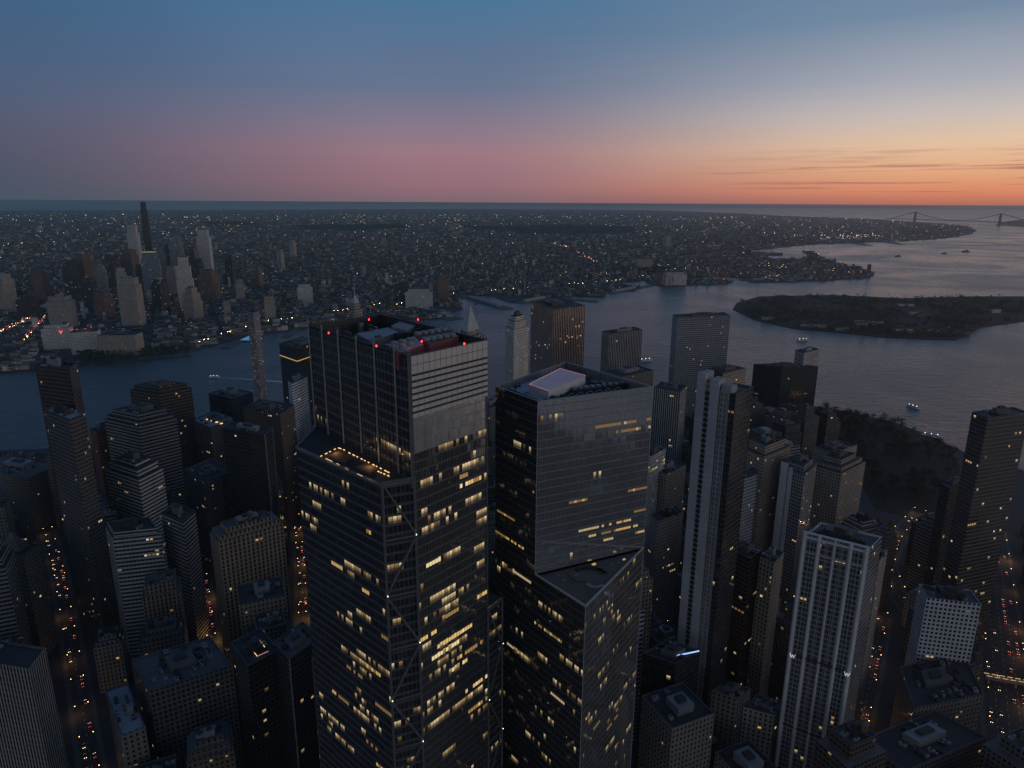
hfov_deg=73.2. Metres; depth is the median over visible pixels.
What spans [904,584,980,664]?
white bay block
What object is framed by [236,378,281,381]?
wake
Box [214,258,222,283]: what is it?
apartment tower
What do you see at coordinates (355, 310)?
spire tower
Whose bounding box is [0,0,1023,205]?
sky
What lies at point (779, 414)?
city block
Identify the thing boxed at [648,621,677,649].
city block
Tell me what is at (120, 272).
apartment tower
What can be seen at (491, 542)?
city block
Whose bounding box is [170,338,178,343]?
rowhouse
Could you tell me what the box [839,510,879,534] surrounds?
city block
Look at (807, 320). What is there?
island building
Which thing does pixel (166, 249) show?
apartment tower
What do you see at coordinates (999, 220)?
suspension bridge
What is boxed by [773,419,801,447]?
city block
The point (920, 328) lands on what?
island building
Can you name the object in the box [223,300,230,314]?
apartment block
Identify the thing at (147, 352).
park woodland
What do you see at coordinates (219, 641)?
pavement
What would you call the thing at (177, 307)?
apartment block
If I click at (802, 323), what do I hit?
island building
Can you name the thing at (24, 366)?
rowhouse
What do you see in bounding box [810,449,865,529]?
stone block
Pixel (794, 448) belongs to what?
city block
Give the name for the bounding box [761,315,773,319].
island building
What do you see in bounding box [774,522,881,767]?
hotel tower
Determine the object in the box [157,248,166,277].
apartment tower
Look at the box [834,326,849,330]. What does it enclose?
island building
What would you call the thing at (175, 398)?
brown tower
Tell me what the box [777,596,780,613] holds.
city block
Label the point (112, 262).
apartment tower
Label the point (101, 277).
apartment tower
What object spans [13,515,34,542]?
city block
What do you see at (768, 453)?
tan tower
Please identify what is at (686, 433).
city block
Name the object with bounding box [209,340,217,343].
rowhouse
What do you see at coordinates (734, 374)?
dark hidden tower
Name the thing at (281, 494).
city block
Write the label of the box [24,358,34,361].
rowhouse
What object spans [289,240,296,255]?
apartment tower
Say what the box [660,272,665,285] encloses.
harbour crane
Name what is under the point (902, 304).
island building
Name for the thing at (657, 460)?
lantern top tower
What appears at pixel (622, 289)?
pier
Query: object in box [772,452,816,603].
blank white tower
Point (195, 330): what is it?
rowhouse
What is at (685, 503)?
city block
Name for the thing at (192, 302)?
apartment tower
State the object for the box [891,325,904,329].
island building
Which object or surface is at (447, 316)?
pier
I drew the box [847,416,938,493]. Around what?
path
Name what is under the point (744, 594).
dark red tower
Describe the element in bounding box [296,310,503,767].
office tower
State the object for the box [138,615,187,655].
building
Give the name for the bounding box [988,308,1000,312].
island building
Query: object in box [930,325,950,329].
island building
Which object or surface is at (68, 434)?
lattice tower
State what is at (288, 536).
city block
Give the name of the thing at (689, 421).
city block
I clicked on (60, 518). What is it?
city block
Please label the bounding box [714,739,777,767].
building
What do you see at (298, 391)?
striped tower
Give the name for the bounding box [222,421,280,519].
black slab tower
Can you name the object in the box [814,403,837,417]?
city block
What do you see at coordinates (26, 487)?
wide low block
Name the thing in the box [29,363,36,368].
rowhouse
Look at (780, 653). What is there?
city block
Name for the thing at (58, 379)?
bronze tower
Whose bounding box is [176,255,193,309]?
apartment tower
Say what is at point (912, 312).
island building
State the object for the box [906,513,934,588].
skyscraper
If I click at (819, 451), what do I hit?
twin stone block
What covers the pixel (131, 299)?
apartment tower
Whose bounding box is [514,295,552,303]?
pier
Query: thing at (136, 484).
grey setback block
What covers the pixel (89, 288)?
apartment tower
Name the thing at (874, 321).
island building
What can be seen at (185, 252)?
apartment tower
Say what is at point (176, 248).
apartment tower
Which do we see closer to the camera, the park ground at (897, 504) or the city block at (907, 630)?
the city block at (907, 630)
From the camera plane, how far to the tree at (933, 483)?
946.94 m
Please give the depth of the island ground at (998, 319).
2549.09 m
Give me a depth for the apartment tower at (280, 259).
3868.79 m
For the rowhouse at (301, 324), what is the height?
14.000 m
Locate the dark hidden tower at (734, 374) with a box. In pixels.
[704,364,745,384]
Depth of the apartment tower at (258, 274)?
3119.54 m
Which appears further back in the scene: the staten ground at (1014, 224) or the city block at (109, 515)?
the staten ground at (1014, 224)
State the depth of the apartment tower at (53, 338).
1816.93 m
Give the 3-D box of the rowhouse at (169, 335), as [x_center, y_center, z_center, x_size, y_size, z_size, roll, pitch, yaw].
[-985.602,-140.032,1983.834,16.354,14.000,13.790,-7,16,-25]
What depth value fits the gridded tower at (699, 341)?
1247.23 m
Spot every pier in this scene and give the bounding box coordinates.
[139,353,189,359]
[220,340,242,347]
[239,334,264,341]
[282,329,299,336]
[417,308,463,319]
[459,295,513,309]
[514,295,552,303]
[564,298,598,301]
[605,286,640,293]
[738,278,800,280]
[847,242,872,245]
[882,241,905,244]
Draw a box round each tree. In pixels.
[929,478,941,491]
[933,437,944,446]
[947,444,959,455]
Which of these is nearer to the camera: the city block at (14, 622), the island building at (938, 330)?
the city block at (14, 622)
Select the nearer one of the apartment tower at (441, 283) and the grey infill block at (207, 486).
the grey infill block at (207, 486)
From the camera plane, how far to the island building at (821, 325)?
2203.66 m
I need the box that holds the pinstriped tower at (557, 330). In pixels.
[530,298,585,373]
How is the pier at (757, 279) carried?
in the water
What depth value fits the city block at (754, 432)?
901.16 m
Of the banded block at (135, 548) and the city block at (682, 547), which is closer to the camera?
the banded block at (135, 548)
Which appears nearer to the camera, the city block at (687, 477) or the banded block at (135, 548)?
the banded block at (135, 548)
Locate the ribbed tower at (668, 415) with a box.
[650,381,686,461]
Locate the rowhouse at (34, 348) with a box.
[29,347,38,351]
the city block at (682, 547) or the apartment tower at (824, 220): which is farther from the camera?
the apartment tower at (824, 220)
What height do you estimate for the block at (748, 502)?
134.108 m
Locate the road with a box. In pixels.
[43,512,1023,767]
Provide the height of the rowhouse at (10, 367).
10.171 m
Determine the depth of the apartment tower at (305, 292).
2652.98 m
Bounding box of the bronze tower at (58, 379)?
[35,356,84,607]
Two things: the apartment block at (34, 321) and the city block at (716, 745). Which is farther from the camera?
the apartment block at (34, 321)
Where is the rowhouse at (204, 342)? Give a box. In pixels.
[201,340,208,344]
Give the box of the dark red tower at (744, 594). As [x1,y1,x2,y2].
[725,541,762,686]
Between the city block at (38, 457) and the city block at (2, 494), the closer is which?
the city block at (2, 494)
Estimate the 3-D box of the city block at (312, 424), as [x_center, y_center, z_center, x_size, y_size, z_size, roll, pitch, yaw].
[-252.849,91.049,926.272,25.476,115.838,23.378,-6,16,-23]
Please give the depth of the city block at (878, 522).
809.13 m
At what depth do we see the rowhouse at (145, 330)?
2043.23 m
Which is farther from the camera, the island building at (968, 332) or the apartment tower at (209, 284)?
the apartment tower at (209, 284)
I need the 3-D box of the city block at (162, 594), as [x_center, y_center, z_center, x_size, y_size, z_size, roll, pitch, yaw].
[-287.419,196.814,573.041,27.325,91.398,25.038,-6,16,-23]
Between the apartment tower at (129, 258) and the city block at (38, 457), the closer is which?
the city block at (38, 457)
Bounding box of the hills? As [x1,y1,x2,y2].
[9,203,1023,208]
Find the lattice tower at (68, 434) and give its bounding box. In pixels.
[44,404,118,633]
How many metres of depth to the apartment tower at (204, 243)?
3534.82 m
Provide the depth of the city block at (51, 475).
819.37 m
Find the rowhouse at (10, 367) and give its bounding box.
[7,365,15,370]
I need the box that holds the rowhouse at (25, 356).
[22,353,32,358]
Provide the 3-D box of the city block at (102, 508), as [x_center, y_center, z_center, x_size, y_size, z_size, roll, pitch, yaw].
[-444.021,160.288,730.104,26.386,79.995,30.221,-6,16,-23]
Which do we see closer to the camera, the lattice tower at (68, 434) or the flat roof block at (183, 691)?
the flat roof block at (183, 691)
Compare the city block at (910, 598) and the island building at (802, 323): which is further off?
the island building at (802, 323)
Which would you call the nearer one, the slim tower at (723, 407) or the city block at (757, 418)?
the slim tower at (723, 407)
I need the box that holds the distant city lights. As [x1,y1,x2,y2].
[0,213,897,337]
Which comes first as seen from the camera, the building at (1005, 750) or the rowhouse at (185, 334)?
the building at (1005, 750)
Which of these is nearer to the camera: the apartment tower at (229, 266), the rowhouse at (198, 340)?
the rowhouse at (198, 340)
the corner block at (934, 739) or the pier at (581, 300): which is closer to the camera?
the corner block at (934, 739)
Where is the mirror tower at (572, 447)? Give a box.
[495,362,653,767]
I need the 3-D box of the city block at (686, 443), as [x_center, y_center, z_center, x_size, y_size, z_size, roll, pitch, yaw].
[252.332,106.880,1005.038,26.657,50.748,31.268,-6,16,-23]
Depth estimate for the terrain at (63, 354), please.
11322.48 m
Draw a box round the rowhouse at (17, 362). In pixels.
[12,360,22,364]
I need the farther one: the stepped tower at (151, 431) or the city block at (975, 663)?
the stepped tower at (151, 431)
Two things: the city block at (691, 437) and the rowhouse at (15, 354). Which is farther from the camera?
the rowhouse at (15, 354)
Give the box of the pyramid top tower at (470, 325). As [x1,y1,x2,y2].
[462,305,481,337]
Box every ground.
[0,409,1023,767]
[733,295,1023,339]
[836,412,960,517]
[996,219,1023,226]
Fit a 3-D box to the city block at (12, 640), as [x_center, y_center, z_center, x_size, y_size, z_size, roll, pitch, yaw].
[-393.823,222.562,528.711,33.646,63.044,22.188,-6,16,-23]
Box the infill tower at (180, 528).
[161,502,209,641]
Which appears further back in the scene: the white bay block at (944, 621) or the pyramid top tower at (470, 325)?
the pyramid top tower at (470, 325)
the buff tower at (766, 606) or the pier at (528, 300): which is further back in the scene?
the pier at (528, 300)
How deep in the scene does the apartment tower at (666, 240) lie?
6066.87 m
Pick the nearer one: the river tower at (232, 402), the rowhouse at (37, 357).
the river tower at (232, 402)
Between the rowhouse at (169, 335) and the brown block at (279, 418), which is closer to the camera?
the brown block at (279, 418)
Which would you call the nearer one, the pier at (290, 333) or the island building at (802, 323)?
the pier at (290, 333)
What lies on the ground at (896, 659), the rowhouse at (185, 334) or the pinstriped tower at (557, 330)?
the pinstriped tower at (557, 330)
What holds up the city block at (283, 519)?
on the ground at (896, 659)
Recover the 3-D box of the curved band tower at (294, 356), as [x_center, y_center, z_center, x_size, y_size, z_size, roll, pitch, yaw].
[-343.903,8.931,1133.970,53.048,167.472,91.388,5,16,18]
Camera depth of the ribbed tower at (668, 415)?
911.55 m
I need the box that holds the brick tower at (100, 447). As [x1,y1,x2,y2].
[89,422,111,510]
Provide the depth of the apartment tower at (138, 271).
2810.71 m
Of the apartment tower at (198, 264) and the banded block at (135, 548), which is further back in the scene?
the apartment tower at (198, 264)
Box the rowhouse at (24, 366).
[20,363,29,369]
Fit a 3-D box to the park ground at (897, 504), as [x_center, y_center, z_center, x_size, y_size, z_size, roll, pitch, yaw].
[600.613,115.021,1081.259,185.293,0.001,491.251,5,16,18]
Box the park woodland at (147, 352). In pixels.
[7,221,974,366]
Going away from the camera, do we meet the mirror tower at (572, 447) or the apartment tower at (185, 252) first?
the mirror tower at (572, 447)
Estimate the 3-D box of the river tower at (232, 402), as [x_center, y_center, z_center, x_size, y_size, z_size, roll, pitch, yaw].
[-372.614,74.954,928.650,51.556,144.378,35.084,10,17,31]
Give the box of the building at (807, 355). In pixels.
[794,346,818,366]
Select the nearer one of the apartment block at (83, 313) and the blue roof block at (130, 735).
the blue roof block at (130, 735)
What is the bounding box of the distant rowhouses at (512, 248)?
[0,209,976,345]
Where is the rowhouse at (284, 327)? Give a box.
[281,325,287,329]
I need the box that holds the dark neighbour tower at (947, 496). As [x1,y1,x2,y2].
[923,476,959,585]
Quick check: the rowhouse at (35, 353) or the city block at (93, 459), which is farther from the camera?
the rowhouse at (35, 353)
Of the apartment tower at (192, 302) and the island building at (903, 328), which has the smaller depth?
the island building at (903, 328)
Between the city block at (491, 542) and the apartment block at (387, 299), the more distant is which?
the apartment block at (387, 299)
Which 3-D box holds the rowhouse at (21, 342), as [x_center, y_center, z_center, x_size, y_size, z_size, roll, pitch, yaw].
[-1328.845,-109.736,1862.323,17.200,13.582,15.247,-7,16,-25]
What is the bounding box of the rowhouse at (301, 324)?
[297,322,304,326]
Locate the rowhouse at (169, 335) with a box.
[166,332,172,337]
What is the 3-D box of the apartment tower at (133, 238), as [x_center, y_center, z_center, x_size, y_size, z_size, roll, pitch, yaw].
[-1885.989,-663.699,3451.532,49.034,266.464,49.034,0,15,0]
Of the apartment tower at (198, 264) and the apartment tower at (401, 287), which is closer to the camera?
the apartment tower at (401, 287)
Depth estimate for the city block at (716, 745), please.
454.87 m
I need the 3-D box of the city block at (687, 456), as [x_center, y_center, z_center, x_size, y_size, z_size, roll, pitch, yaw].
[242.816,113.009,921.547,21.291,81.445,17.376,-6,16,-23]
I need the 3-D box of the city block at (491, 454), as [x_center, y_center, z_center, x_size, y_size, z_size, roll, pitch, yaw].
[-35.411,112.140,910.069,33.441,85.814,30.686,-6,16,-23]
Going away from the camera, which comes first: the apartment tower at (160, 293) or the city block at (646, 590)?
the city block at (646, 590)
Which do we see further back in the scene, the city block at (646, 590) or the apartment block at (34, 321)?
the apartment block at (34, 321)
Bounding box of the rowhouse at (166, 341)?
[161,340,169,343]
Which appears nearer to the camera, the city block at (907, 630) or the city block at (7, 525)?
the city block at (907, 630)
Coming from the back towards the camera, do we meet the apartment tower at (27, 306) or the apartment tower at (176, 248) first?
the apartment tower at (176, 248)
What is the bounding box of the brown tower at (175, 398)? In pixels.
[130,379,198,507]
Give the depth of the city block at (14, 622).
547.47 m
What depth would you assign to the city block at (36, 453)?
1001.15 m
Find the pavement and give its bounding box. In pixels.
[39,511,1023,767]
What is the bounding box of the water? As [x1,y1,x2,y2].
[0,200,1023,469]
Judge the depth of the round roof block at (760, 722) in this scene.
461.72 m
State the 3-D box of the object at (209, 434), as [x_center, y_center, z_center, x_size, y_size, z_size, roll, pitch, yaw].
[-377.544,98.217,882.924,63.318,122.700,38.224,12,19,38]
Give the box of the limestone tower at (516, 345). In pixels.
[505,310,528,382]
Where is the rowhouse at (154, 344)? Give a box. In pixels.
[151,342,159,347]
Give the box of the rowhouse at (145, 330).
[140,328,148,333]
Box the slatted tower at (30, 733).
[0,641,67,767]
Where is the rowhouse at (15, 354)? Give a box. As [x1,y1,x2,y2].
[10,352,19,356]
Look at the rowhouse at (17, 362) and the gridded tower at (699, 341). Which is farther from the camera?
the rowhouse at (17, 362)
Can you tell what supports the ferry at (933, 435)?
on the water
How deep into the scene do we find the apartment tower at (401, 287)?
2727.31 m
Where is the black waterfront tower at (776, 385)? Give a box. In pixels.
[752,362,817,407]
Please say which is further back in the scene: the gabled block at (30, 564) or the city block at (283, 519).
the city block at (283, 519)
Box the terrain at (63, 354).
[0,209,974,372]
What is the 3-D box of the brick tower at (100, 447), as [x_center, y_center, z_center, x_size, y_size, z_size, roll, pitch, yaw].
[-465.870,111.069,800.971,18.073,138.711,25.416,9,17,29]
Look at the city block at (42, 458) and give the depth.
943.67 m
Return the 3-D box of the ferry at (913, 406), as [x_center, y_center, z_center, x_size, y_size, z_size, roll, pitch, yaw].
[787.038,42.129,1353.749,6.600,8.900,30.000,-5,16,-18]
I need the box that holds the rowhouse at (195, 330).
[191,329,199,332]
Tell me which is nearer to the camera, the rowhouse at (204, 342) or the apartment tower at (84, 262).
the rowhouse at (204, 342)
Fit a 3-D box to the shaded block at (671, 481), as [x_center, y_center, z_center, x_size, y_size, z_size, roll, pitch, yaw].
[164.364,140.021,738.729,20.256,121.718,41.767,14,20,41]
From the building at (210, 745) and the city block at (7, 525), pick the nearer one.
the building at (210, 745)
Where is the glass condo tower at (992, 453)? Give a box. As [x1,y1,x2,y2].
[940,405,1023,648]
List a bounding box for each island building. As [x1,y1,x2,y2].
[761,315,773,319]
[800,322,808,326]
[804,319,818,322]
[808,322,826,327]
[810,303,824,306]
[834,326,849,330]
[854,321,867,326]
[866,320,883,324]
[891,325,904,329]
[894,327,912,332]
[897,303,914,306]
[909,310,917,314]
[912,326,926,331]
[914,313,929,316]
[917,308,926,311]
[930,302,943,305]
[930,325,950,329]
[933,329,947,333]
[951,329,970,334]
[962,325,976,328]
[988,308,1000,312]
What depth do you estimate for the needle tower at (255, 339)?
1183.31 m
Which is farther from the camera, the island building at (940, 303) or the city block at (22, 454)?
the island building at (940, 303)
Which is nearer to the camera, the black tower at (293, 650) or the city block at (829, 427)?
the black tower at (293, 650)
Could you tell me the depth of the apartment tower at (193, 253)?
3379.89 m
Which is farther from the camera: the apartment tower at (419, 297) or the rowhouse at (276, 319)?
the apartment tower at (419, 297)
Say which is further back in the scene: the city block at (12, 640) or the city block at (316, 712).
the city block at (12, 640)
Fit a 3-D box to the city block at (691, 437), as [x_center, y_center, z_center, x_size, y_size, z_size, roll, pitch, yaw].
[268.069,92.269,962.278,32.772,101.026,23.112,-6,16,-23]
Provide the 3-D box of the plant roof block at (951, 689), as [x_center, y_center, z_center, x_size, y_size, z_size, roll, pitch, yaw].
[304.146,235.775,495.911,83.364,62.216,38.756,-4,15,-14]
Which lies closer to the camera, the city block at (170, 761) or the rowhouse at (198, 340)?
the city block at (170, 761)
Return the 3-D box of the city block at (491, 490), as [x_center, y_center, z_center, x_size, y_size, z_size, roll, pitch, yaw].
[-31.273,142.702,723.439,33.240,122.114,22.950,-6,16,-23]
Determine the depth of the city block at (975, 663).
563.96 m
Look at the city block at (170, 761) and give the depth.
426.02 m
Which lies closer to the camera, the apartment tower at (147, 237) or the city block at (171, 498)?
the city block at (171, 498)
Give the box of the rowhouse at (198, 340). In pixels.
[194,338,201,342]
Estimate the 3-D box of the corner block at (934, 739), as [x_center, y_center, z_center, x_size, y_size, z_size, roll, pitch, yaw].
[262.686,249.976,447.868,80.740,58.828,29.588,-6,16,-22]
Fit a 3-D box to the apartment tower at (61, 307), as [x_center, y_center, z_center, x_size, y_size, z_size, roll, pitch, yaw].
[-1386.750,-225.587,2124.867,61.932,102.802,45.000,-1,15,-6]
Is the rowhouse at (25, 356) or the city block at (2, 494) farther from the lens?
the rowhouse at (25, 356)
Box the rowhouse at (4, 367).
[2,364,7,370]
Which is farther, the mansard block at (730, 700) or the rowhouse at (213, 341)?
the rowhouse at (213, 341)
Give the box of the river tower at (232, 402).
[208,387,253,422]
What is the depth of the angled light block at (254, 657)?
456.96 m
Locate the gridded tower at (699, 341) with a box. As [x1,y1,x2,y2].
[668,312,729,412]
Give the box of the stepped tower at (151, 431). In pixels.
[104,402,187,506]
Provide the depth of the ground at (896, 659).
627.75 m
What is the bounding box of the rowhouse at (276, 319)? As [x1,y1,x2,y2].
[272,318,279,322]
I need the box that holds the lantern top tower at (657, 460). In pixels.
[643,444,665,566]
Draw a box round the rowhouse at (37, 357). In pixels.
[32,355,40,359]
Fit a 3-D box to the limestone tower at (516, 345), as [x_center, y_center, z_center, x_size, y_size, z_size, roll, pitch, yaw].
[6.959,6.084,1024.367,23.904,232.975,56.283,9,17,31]
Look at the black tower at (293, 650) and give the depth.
455.21 m
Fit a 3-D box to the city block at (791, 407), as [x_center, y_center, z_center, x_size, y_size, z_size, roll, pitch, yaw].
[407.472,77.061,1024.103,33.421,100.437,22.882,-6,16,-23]
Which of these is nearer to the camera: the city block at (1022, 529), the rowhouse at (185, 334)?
the city block at (1022, 529)
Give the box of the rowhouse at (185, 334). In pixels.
[183,332,190,336]
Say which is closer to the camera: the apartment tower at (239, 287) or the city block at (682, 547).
the city block at (682, 547)
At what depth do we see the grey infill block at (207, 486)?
720.51 m
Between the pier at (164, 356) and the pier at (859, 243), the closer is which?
the pier at (164, 356)
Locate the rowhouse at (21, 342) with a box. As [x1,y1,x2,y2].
[15,340,23,344]
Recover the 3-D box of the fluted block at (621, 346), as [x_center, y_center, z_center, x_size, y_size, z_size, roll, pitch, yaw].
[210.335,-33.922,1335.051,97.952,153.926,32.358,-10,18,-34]
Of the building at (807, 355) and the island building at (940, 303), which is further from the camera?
the island building at (940, 303)
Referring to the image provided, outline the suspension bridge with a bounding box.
[885,212,1023,224]
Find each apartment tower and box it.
[0,273,16,310]
[15,295,40,319]
[31,267,51,300]
[40,322,72,349]
[46,294,78,327]
[61,259,82,300]
[69,328,100,354]
[73,252,95,281]
[80,276,97,309]
[93,291,115,317]
[95,264,109,291]
[97,332,144,355]
[103,254,120,287]
[115,267,126,284]
[116,276,146,325]
[120,249,139,276]
[126,224,141,263]
[135,264,144,295]
[140,202,152,251]
[140,251,161,300]
[150,277,170,313]
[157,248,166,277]
[164,244,170,265]
[166,265,177,294]
[169,236,184,265]
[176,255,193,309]
[182,286,203,319]
[183,245,188,263]
[189,246,198,278]
[194,258,203,286]
[196,229,213,269]
[197,269,221,299]
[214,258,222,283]
[224,254,235,283]
[235,278,244,299]
[253,265,263,286]
[264,294,275,318]
[276,248,284,269]
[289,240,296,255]
[296,282,312,303]
[395,281,408,300]
[405,287,432,307]
[435,273,447,299]
[635,258,652,266]
[662,271,686,284]
[663,235,670,246]
[820,217,828,224]
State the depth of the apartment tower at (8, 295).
2419.20 m
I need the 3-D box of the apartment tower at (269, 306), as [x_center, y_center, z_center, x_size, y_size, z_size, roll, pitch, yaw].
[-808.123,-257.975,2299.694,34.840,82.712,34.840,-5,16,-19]
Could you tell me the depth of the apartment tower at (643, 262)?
4219.86 m
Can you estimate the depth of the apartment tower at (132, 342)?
1749.46 m
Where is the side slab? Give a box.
[854,546,887,721]
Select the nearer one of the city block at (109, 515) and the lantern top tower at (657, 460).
the city block at (109, 515)
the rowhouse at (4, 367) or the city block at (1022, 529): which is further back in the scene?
the rowhouse at (4, 367)
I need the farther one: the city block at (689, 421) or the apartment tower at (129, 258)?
the apartment tower at (129, 258)
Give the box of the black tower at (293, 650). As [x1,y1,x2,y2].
[273,621,319,767]
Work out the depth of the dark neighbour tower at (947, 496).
634.23 m
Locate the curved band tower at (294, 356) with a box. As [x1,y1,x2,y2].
[279,336,314,410]
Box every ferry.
[641,357,652,361]
[906,404,919,409]
[922,432,941,438]
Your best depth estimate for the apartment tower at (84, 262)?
2656.35 m
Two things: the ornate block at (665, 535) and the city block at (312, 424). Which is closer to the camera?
the ornate block at (665, 535)
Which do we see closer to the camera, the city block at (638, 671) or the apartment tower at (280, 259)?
the city block at (638, 671)
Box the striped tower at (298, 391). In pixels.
[288,373,310,443]
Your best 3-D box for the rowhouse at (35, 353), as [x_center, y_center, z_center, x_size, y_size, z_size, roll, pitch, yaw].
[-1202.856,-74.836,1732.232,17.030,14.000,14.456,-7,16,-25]
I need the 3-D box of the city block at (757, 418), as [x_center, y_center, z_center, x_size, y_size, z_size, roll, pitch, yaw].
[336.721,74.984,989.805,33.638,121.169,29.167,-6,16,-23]
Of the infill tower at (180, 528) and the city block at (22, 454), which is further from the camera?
the city block at (22, 454)
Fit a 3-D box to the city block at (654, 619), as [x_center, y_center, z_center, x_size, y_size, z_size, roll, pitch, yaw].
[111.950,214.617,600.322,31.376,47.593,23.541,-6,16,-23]
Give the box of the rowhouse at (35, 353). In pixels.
[28,351,37,355]
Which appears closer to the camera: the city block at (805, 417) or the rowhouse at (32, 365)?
the city block at (805, 417)
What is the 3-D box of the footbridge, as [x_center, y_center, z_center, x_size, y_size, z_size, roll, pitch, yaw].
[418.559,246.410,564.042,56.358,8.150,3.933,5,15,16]
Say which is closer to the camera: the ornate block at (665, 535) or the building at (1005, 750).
the building at (1005, 750)
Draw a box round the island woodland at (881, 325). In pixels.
[740,293,1023,336]
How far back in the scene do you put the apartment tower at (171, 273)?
2820.00 m
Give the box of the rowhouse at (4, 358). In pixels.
[0,355,9,360]
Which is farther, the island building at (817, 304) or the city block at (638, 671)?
the island building at (817, 304)
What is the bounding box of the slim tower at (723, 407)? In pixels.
[677,369,753,707]
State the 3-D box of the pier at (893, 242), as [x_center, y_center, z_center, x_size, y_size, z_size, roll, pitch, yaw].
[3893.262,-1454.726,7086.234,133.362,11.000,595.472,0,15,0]
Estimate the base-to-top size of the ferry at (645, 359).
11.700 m
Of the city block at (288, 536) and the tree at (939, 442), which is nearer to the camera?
the city block at (288, 536)
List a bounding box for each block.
[0,454,55,530]
[0,473,4,498]
[0,498,16,538]
[0,538,32,645]
[0,636,23,643]
[2,531,57,653]
[12,451,34,458]
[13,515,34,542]
[29,451,46,455]
[31,317,38,326]
[35,454,40,459]
[40,454,45,460]
[45,450,59,527]
[56,496,64,535]
[80,301,85,318]
[90,445,95,474]
[93,625,130,693]
[98,490,110,510]
[100,503,110,571]
[104,509,118,614]
[105,517,165,655]
[106,449,168,569]
[106,683,150,767]
[128,754,177,767]
[131,636,243,767]
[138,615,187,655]
[142,568,188,641]
[166,488,177,505]
[174,302,180,313]
[184,458,231,577]
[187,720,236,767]
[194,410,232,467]
[210,510,291,674]
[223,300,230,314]
[231,627,286,767]
[237,576,287,635]
[243,399,300,525]
[249,610,291,641]
[277,475,285,518]
[280,507,289,566]
[286,519,290,549]
[311,412,315,429]
[312,657,320,767]
[386,294,388,306]
[488,396,494,440]
[488,439,494,479]
[488,467,494,504]
[488,503,494,592]
[492,580,494,593]
[600,327,641,372]
[605,365,653,385]
[632,606,644,741]
[635,639,699,767]
[637,682,713,767]
[640,560,652,685]
[647,506,682,617]
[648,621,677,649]
[650,611,662,625]
[656,459,685,511]
[672,567,682,627]
[679,522,685,572]
[681,440,689,462]
[682,496,687,524]
[683,427,688,439]
[683,445,691,471]
[684,412,694,440]
[685,471,689,495]
[690,425,693,444]
[709,735,723,767]
[710,680,750,747]
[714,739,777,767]
[739,467,757,542]
[740,694,781,763]
[748,426,781,441]
[750,396,765,427]
[763,406,776,415]
[766,407,792,427]
[767,603,793,700]
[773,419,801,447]
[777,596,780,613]
[780,403,797,412]
[785,439,799,457]
[790,403,819,455]
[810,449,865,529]
[812,440,856,462]
[812,719,887,767]
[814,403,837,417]
[816,409,840,445]
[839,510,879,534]
[874,516,882,528]
[875,710,986,767]
[877,519,897,607]
[890,658,983,730]
[901,588,917,626]
[901,605,914,654]
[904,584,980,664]
[905,512,933,563]
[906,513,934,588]
[969,651,982,682]
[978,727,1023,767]
[1020,522,1023,534]
[1020,565,1023,581]
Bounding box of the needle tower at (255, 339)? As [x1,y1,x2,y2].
[247,307,266,400]
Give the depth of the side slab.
494.62 m
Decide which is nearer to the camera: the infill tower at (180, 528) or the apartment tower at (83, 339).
the infill tower at (180, 528)
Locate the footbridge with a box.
[984,673,1023,688]
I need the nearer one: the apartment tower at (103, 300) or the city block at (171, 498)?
the city block at (171, 498)
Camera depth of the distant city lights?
9095.56 m
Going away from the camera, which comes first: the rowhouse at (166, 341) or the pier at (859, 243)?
the rowhouse at (166, 341)
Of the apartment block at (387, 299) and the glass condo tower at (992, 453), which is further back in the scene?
the apartment block at (387, 299)
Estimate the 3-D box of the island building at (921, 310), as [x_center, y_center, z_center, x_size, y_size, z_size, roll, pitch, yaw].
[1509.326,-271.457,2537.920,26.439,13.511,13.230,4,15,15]
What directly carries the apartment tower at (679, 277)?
on the terrain at (63, 354)
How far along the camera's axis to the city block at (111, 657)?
551.95 m
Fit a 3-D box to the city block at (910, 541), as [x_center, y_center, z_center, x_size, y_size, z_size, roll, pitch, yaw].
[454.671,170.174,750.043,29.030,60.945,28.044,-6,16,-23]
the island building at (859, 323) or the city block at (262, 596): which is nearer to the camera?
the city block at (262, 596)
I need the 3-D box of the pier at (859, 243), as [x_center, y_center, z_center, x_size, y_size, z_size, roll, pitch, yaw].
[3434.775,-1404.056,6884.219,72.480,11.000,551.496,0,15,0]
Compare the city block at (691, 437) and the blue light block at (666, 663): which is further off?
the city block at (691, 437)
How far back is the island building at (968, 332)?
2104.78 m
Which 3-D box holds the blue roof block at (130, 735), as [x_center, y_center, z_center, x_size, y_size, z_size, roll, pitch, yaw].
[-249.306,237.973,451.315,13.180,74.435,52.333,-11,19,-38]
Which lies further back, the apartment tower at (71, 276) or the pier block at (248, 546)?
the apartment tower at (71, 276)
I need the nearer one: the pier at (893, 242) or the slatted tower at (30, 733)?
the slatted tower at (30, 733)
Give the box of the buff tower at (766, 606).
[746,545,783,699]
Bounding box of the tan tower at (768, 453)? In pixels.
[745,432,790,551]
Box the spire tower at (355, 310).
[346,287,362,318]
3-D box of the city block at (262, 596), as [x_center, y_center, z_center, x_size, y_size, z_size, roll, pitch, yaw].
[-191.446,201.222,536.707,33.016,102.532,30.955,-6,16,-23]
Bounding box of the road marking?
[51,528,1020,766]

